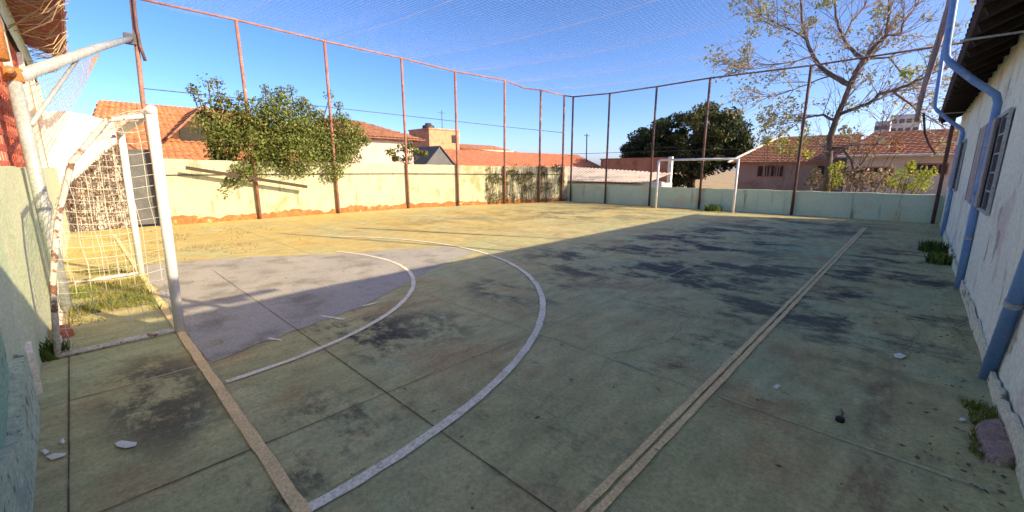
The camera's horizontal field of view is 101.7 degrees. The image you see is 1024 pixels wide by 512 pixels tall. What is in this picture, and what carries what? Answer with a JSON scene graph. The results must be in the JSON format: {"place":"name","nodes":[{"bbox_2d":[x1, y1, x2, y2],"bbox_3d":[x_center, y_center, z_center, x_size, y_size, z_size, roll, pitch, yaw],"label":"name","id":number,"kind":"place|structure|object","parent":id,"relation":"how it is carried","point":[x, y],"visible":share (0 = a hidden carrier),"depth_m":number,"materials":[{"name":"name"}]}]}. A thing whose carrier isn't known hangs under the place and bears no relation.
{"place":"outdoors","nodes":[
{"label":"outdoors","id":0,"kind":"place"},
{"bbox_2d":[92,100,305,161],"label":"orange roofed house","id":1,"kind":"structure","parent":0,"point":[179,140],"depth_m":15.37,"materials":[{"name":"tile"}]},
{"bbox_2d":[298,118,424,163],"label":"pink house","id":2,"kind":"structure","parent":0,"point":[383,139],"depth_m":21.38,"materials":[{"name":"paint"}]},
{"bbox_2d":[394,147,404,160],"bbox_3d":[-5.932,-5.382,22.010,0.036,0.700,0.600,11,16,43],"label":"window","id":3,"kind":"structure","parent":2,"relation":"in","point":[399,153],"depth_m":21.95,"materials":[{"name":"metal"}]},
{"bbox_2d":[86,171,735,230],"bbox_3d":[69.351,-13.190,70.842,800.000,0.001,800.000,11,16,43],"label":"ground","id":4,"kind":"structure","parent":0,"point":[724,180],"depth_m":48.47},
{"bbox_2d":[46,111,129,230],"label":"white wall","id":5,"kind":"structure","parent":4,"relation":"on","point":[75,132],"depth_m":9.93,"materials":[{"name":"white paint"}]},
{"bbox_2d":[65,139,133,230],"bbox_3d":[-10.072,-1.716,9.942,0.360,2.226,1.576,11,16,43],"label":"dry creeper","id":6,"kind":"object","parent":5,"relation":"attached to","point":[75,183],"visible":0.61,"depth_m":10.04,"materials":[{"name":"brown plant"}]},
{"bbox_2d":[185,72,370,199],"bbox_3d":[-6.757,-3.265,13.047,1.903,4.038,5.410,11,16,43],"label":"overhanging bush","id":7,"kind":"object","parent":4,"relation":"on","point":[268,129],"visible":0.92,"depth_m":12.30,"materials":[{"name":"green plant"}]},
{"bbox_2d":[384,142,427,163],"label":"wall shrub","id":8,"kind":"object","parent":4,"relation":"on","point":[410,147],"visible":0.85,"depth_m":16.02,"materials":[{"name":"green plant"}]},
{"bbox_2d":[413,146,455,164],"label":"grey gabled outbuilding","id":9,"kind":"structure","parent":4,"relation":"on","point":[437,155],"depth_m":23.79,"materials":[{"name":"grey paint"}]},
{"bbox_2d":[444,149,600,180],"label":"long tiled house","id":10,"kind":"structure","parent":4,"relation":"on","point":[478,158],"depth_m":29.98,"materials":[{"name":"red tile"}]},
{"bbox_2d":[584,134,588,161],"bbox_3d":[6.387,-8.252,35.990,0.100,4.446,0.800,11,16,43],"label":"utility pole","id":11,"kind":"object","parent":4,"relation":"on","point":[586,135],"visible":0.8,"depth_m":35.72,"materials":[{"name":"metal"}]},
{"bbox_2d":[619,99,757,187],"bbox_3d":[13.475,-8.652,33.199,11.792,7.387,7.869,11,16,43],"label":"dark tree","id":12,"kind":"object","parent":4,"relation":"on","point":[730,134],"visible":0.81,"depth_m":30.39,"materials":[{"name":"green plant"}]},
{"bbox_2d":[759,134,814,190],"bbox_3d":[11.438,-3.690,17.640,0.813,2.971,2.164,-7,13,-29],"label":"yellow tipped shrub","id":13,"kind":"object","parent":4,"relation":"on","point":[805,152],"visible":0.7,"depth_m":17.48,"materials":[{"name":"green plant"}]},
{"bbox_2d":[695,0,975,192],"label":"bare tree","id":14,"kind":"object","parent":4,"relation":"on","point":[851,83],"visible":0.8,"depth_m":14.41,"materials":[{"name":"grey plant"}]},
{"bbox_2d":[826,160,845,191],"bbox_3d":[10.749,-2.300,13.892,0.549,1.768,0.754,11,16,43],"label":"yellow leaved sapling","id":15,"kind":"object","parent":4,"relation":"on","point":[838,167],"visible":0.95,"depth_m":13.80,"materials":[{"name":"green plant"}]},
{"bbox_2d":[802,165,904,192],"bbox_3d":[11.471,-2.283,14.189,2.772,1.624,1.114,11,16,43],"label":"bush","id":16,"kind":"object","parent":4,"relation":"on","point":[816,173],"visible":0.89,"depth_m":13.93,"materials":[{"name":"green plant"}]},
{"bbox_2d":[847,132,906,192],"bbox_3d":[14.175,-3.427,16.451,1.876,2.938,0.901,8,14,33],"label":"red leaved shrub","id":17,"kind":"object","parent":4,"relation":"on","point":[894,143],"visible":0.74,"depth_m":16.29,"materials":[{"name":"green plant"}]},
{"bbox_2d":[874,121,891,131],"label":"apartment block","id":18,"kind":"structure","parent":4,"relation":"on","point":[876,128],"depth_m":95.30,"materials":[{"name":"white concrete"}]},
{"bbox_2d":[884,160,938,193],"bbox_3d":[11.960,-2.000,12.525,1.049,1.742,0.909,3,12,14],"label":"lime shrub","id":19,"kind":"object","parent":4,"relation":"on","point":[922,174],"visible":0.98,"depth_m":12.42,"materials":[{"name":"green plant"}]},
{"bbox_2d":[408,110,459,150],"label":"brick tower","id":20,"kind":"structure","parent":0,"point":[430,134],"depth_m":35.70,"materials":[{"name":"brick"}]},
{"bbox_2d":[459,144,515,151],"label":"roof","id":21,"kind":"structure","parent":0,"point":[477,147],"depth_m":41.84,"materials":[{"name":"brown tile"}]},
{"bbox_2d":[26,0,975,170],"label":"sky","id":22,"kind":"structure","parent":0,"point":[177,46],"materials":[{"name":"blue"}]},
{"bbox_2d":[33,201,1023,511],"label":"court","id":23,"kind":"object","parent":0,"point":[575,445],"visible":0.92,"depth_m":2.94,"materials":[{"name":"green concrete"}]},
{"bbox_2d":[0,0,69,511],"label":"building","id":24,"kind":"structure","parent":23,"relation":"on","point":[25,316],"depth_m":3.14,"materials":[{"name":"green paint"}]},
{"bbox_2d":[0,18,9,61],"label":"orange post","id":25,"kind":"object","parent":24,"relation":"attached to","point":[4,55],"visible":1,"depth_m":3.28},
{"bbox_2d":[5,0,69,72],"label":"draped net","id":26,"kind":"object","parent":24,"relation":"hanging from","point":[51,13],"visible":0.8,"depth_m":6.12,"materials":[{"name":"fabric"}]},
{"bbox_2d":[40,449,48,454],"bbox_3d":[-2.434,1.018,2.172,0.065,0.007,0.020,6,13,27],"label":"paper scrap","id":27,"kind":"object","parent":23,"relation":"on","point":[44,451],"visible":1,"depth_m":2.17,"materials":[{"name":"white paper"}]},
{"bbox_2d":[46,453,66,459],"bbox_3d":[-2.344,1.026,2.135,0.087,0.007,0.049,0,12,0],"label":"paper scrap","id":28,"kind":"object","parent":23,"relation":"on","point":[54,456],"visible":1,"depth_m":2.14,"materials":[{"name":"white paper"}]},
{"bbox_2d":[38,337,75,361],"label":"weed","id":29,"kind":"object","parent":23,"relation":"on","point":[46,351],"visible":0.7,"depth_m":3.24,"materials":[{"name":"green plant"}]},
{"bbox_2d":[59,324,73,337],"bbox_3d":[-4.033,0.675,3.742,0.262,0.059,0.100,8,14,35],"label":"loose brick","id":30,"kind":"object","parent":23,"relation":"on","point":[69,331],"visible":0.53,"depth_m":3.69,"materials":[{"name":"red brick"}]},
{"bbox_2d":[0,36,133,312],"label":"support pole","id":31,"kind":"object","parent":23,"relation":"on","point":[15,79],"visible":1,"depth_m":4.18,"materials":[{"name":"white metal"}]},
{"bbox_2d":[66,263,166,325],"bbox_3d":[-5.015,0.347,5.185,3.152,0.112,0.796,11,16,43],"label":"grass patch","id":32,"kind":"object","parent":23,"relation":"on","point":[131,292],"visible":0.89,"depth_m":4.83,"materials":[{"name":"green plant"}]},
{"bbox_2d":[49,105,185,358],"bbox_3d":[-4.350,-0.433,4.381,3.100,1.971,0.874,11,16,43],"label":"soccer goal","id":33,"kind":"object","parent":23,"relation":"on","point":[148,114],"visible":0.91,"depth_m":3.53,"materials":[{"name":"white metal"}]},
{"bbox_2d":[115,440,136,447],"bbox_3d":[-2.070,1.006,2.228,0.134,0.007,0.050,2,12,9],"label":"paper scrap","id":34,"kind":"object","parent":23,"relation":"on","point":[124,444],"visible":1,"depth_m":2.23,"materials":[{"name":"white paper"}]},
{"bbox_2d":[77,221,309,267],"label":"dry grass","id":35,"kind":"structure","parent":23,"relation":"on","point":[174,242],"depth_m":8.24,"materials":[{"name":"yellow plant"}]},
{"bbox_2d":[113,235,312,511],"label":"goal line","id":36,"kind":"object","parent":23,"relation":"on","point":[294,499],"visible":0.81,"depth_m":2.39,"materials":[{"name":"beige paint"}]},
{"bbox_2d":[144,247,473,361],"bbox_3d":[-2.535,0.164,6.328,4.793,0.001,4.356,11,16,43],"label":"goal area paint","id":37,"kind":"object","parent":23,"relation":"on","point":[309,290],"visible":0.96,"depth_m":5.17,"materials":[{"name":"grey paint"}]},
{"bbox_2d":[67,263,556,511],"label":"floor joints","id":38,"kind":"object","parent":23,"relation":"on","point":[68,499],"visible":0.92,"depth_m":2.26,"materials":[{"name":"grey concrete"}]},
{"bbox_2d":[123,0,564,218],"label":"fence","id":39,"kind":"object","parent":23,"relation":"on","point":[136,42],"visible":0.94,"depth_m":13.40,"materials":[{"name":"red metal"}]},
{"bbox_2d":[140,0,945,95],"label":"overhead net","id":40,"kind":"object","parent":39,"relation":"attached to","point":[581,37],"visible":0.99,"depth_m":10.78,"materials":[{"name":"fabric"}]},
{"bbox_2d":[914,0,949,120],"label":"gathered net","id":41,"kind":"object","parent":40,"relation":"hanging from","point":[934,55],"visible":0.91,"depth_m":6.24,"materials":[{"name":"fabric"}]},
{"bbox_2d":[163,159,567,224],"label":"boundary wall","id":42,"kind":"structure","parent":23,"relation":"on","point":[193,199],"depth_m":13.96,"materials":[{"name":"beige paint"}]},
{"bbox_2d":[128,149,159,224],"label":"gate","id":43,"kind":"structure","parent":42,"relation":"attached to","point":[140,181],"depth_m":10.69,"materials":[{"name":"grey metal"}]},
{"bbox_2d":[185,166,307,187],"bbox_3d":[-7.475,-2.237,11.972,2.984,0.667,0.050,-11,16,-43],"label":"leaning plank","id":44,"kind":"object","parent":42,"relation":"attached to","point":[241,176],"visible":1,"depth_m":11.79,"materials":[{"name":"brown wood"}]},
{"bbox_2d":[485,164,564,203],"bbox_3d":[0.662,-3.224,18.418,4.181,1.695,0.187,-7,13,-29],"label":"wall creeper","id":45,"kind":"object","parent":42,"relation":"attached to","point":[525,179],"depth_m":18.34,"materials":[{"name":"green plant"}]},
{"bbox_2d":[225,236,545,510],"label":"court arc line","id":46,"kind":"object","parent":23,"relation":"on","point":[350,484],"visible":1,"depth_m":2.88,"materials":[{"name":"white paint"}]},
{"bbox_2d":[78,278,914,497],"bbox_3d":[0.470,0.724,3.613,7.202,0.001,3.091,-6,13,-27],"label":"court crack","id":47,"kind":"object","parent":23,"relation":"on","point":[606,354],"visible":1,"depth_m":3.33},
{"bbox_2d":[40,202,994,493],"bbox_3d":[0.552,-0.611,10.068,13.950,0.001,15.850,11,16,43],"label":"floor joint","id":48,"kind":"object","parent":23,"relation":"on","point":[622,362],"visible":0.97,"depth_m":4.13,"materials":[{"name":"grey concrete"}]},
{"bbox_2d":[154,201,1014,511],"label":"leaf litter","id":49,"kind":"object","parent":23,"relation":"on","point":[904,365],"visible":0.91,"depth_m":2.51,"materials":[{"name":"brown plant"}]},
{"bbox_2d":[557,201,835,219],"bbox_3d":[5.615,-1.837,15.958,10.900,0.001,0.088,11,16,43],"label":"goal line","id":50,"kind":"object","parent":23,"relation":"on","point":[710,211],"visible":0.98,"depth_m":14.64,"materials":[{"name":"beige paint"}]},
{"bbox_2d":[655,158,739,212],"bbox_3d":[6.519,-2.553,14.921,2.829,1.839,0.079,11,16,43],"label":"soccer goal","id":51,"kind":"object","parent":23,"relation":"on","point":[736,177],"visible":0.92,"depth_m":14.50,"materials":[{"name":"white metal"}]},
{"bbox_2d":[704,204,722,211],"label":"weed","id":52,"kind":"object","parent":23,"relation":"on","point":[715,208],"visible":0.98,"depth_m":14.67,"materials":[{"name":"green plant"}]},
{"bbox_2d":[572,227,865,511],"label":"touchline","id":53,"kind":"object","parent":23,"relation":"on","point":[584,505],"visible":1,"depth_m":2.49,"materials":[{"name":"beige paint"}]},
{"bbox_2d":[567,184,945,223],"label":"boundary wall","id":54,"kind":"structure","parent":23,"relation":"on","point":[918,208],"depth_m":13.79,"materials":[{"name":"green paint"}]},
{"bbox_2d":[566,41,963,223],"bbox_3d":[7.005,-4.046,15.055,12.415,4.708,0.306,10,16,41],"label":"fence","id":55,"kind":"object","parent":23,"relation":"on","point":[943,168],"visible":0.91,"depth_m":13.55,"materials":[{"name":"metal"}]},
{"bbox_2d":[835,409,844,422],"bbox_3d":[1.973,0.948,2.494,0.046,0.030,0.174,11,16,43],"label":"black cap","id":56,"kind":"object","parent":23,"relation":"on","point":[840,418],"visible":1,"depth_m":2.44,"materials":[{"name":"plastic"}]},
{"bbox_2d":[893,353,905,358],"bbox_3d":[3.060,0.785,3.295,0.140,0.007,0.064,-6,13,-28],"label":"paper scrap","id":57,"kind":"object","parent":23,"relation":"on","point":[899,355],"visible":1,"depth_m":3.29,"materials":[{"name":"white paper"}]},
{"bbox_2d":[917,239,950,252],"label":"weed","id":58,"kind":"object","parent":23,"relation":"on","point":[928,245],"visible":0.91,"depth_m":7.43,"materials":[{"name":"green plant"}]},
{"bbox_2d":[920,249,955,264],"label":"weed","id":59,"kind":"object","parent":23,"relation":"on","point":[939,258],"visible":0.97,"depth_m":6.52,"materials":[{"name":"green plant"}]},
{"bbox_2d":[942,0,1002,288],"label":"downpipe","id":60,"kind":"object","parent":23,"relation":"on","point":[969,77],"visible":0.83,"depth_m":4.94,"materials":[{"name":"blue metal"}]},
{"bbox_2d":[938,0,1023,498],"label":"whitewashed building","id":61,"kind":"structure","parent":23,"relation":"on","point":[991,53],"depth_m":4.07,"materials":[{"name":"paint"}]},
{"bbox_2d":[922,112,935,154],"bbox_3d":[8.759,-2.452,8.742,6.610,0.485,0.078,-11,16,-42],"label":"slack cable","id":62,"kind":"object","parent":61,"relation":"attached to","point":[924,129],"visible":1,"depth_m":7.54,"materials":[{"name":"metal"}]},
{"bbox_2d":[933,39,964,236],"bbox_3d":[9.354,-3.150,8.906,0.094,5.451,0.690,-10,15,-40],"label":"downpipe","id":63,"kind":"object","parent":61,"relation":"attached to","point":[949,120],"visible":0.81,"depth_m":8.97,"materials":[{"name":"metal"}]},
{"bbox_2d":[948,139,966,190],"bbox_3d":[9.605,-1.950,9.007,0.062,1.020,2.080,11,16,43],"label":"window","id":64,"kind":"structure","parent":61,"relation":"in","point":[964,142],"depth_m":8.60,"materials":[{"name":"metal"}]},
{"bbox_2d":[964,107,1013,215],"bbox_3d":[5.652,-1.102,4.989,0.062,1.050,2.380,11,16,43],"label":"window","id":65,"kind":"structure","parent":61,"relation":"in","point":[1006,116],"depth_m":4.55,"materials":[{"name":"metal"}]},
{"bbox_2d":[978,250,1023,380],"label":"downpipe","id":66,"kind":"object","parent":61,"relation":"attached to","point":[1013,305],"visible":0.92,"depth_m":2.65,"materials":[{"name":"blue metal"}]},
{"bbox_2d":[959,392,1016,469],"bbox_3d":[2.700,0.964,2.340,0.291,0.060,0.832,11,16,43],"label":"weed","id":67,"kind":"object","parent":23,"relation":"on","point":[983,412],"visible":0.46,"depth_m":2.45,"materials":[{"name":"green plant"}]},
{"bbox_2d":[974,418,1014,466],"bbox_3d":[2.626,0.986,2.272,0.133,0.042,0.587,11,16,43],"label":"concrete chunk","id":68,"kind":"object","parent":23,"relation":"on","point":[995,443],"visible":0.95,"depth_m":2.20,"materials":[{"name":"grey concrete"}]},
{"bbox_2d":[559,165,671,197],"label":"sheet roofed shed","id":69,"kind":"structure","parent":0,"point":[589,176],"depth_m":21.11,"materials":[{"name":"white metal"}]},
{"bbox_2d":[600,157,673,182],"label":"brown brick house","id":70,"kind":"structure","parent":0,"point":[638,164],"depth_m":25.98,"materials":[{"name":"brown brick"}]},
{"bbox_2d":[727,133,860,191],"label":"brown house","id":71,"kind":"structure","parent":0,"point":[751,171],"depth_m":25.51,"materials":[{"name":"tile"}]},
{"bbox_2d":[756,165,784,176],"bbox_3d":[15.942,-5.235,25.731,1.450,0.740,0.047,11,16,43],"label":"window","id":72,"kind":"structure","parent":71,"relation":"in","point":[770,168],"depth_m":25.70,"materials":[{"name":"black glass"}]},
{"bbox_2d":[816,165,835,177],"bbox_3d":[17.941,-4.844,23.847,0.900,0.740,0.047,11,16,43],"label":"window","id":73,"kind":"structure","parent":71,"relation":"in","point":[822,167],"depth_m":23.92,"materials":[{"name":"black glass"}]},
{"bbox_2d":[837,129,958,194],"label":"red roofed house","id":74,"kind":"structure","parent":0,"point":[915,152],"depth_m":20.71,"materials":[{"name":"tile"}]},
{"bbox_2d":[862,167,893,177],"bbox_3d":[18.594,-4.269,21.198,1.200,0.550,0.047,11,16,43],"label":"window","id":75,"kind":"structure","parent":74,"relation":"in","point":[874,169],"depth_m":21.23,"materials":[{"name":"grey glass"}]},
{"bbox_2d":[904,163,949,174],"bbox_3d":[19.855,-4.169,19.979,1.500,0.550,0.047,11,16,43],"label":"window","id":76,"kind":"structure","parent":74,"relation":"in","point":[938,165],"depth_m":19.87,"materials":[{"name":"black glass"}]},
{"bbox_2d":[891,113,921,130],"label":"apartment block","id":77,"kind":"structure","parent":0,"point":[908,123],"depth_m":96.63,"materials":[{"name":"white concrete"}]}
]}

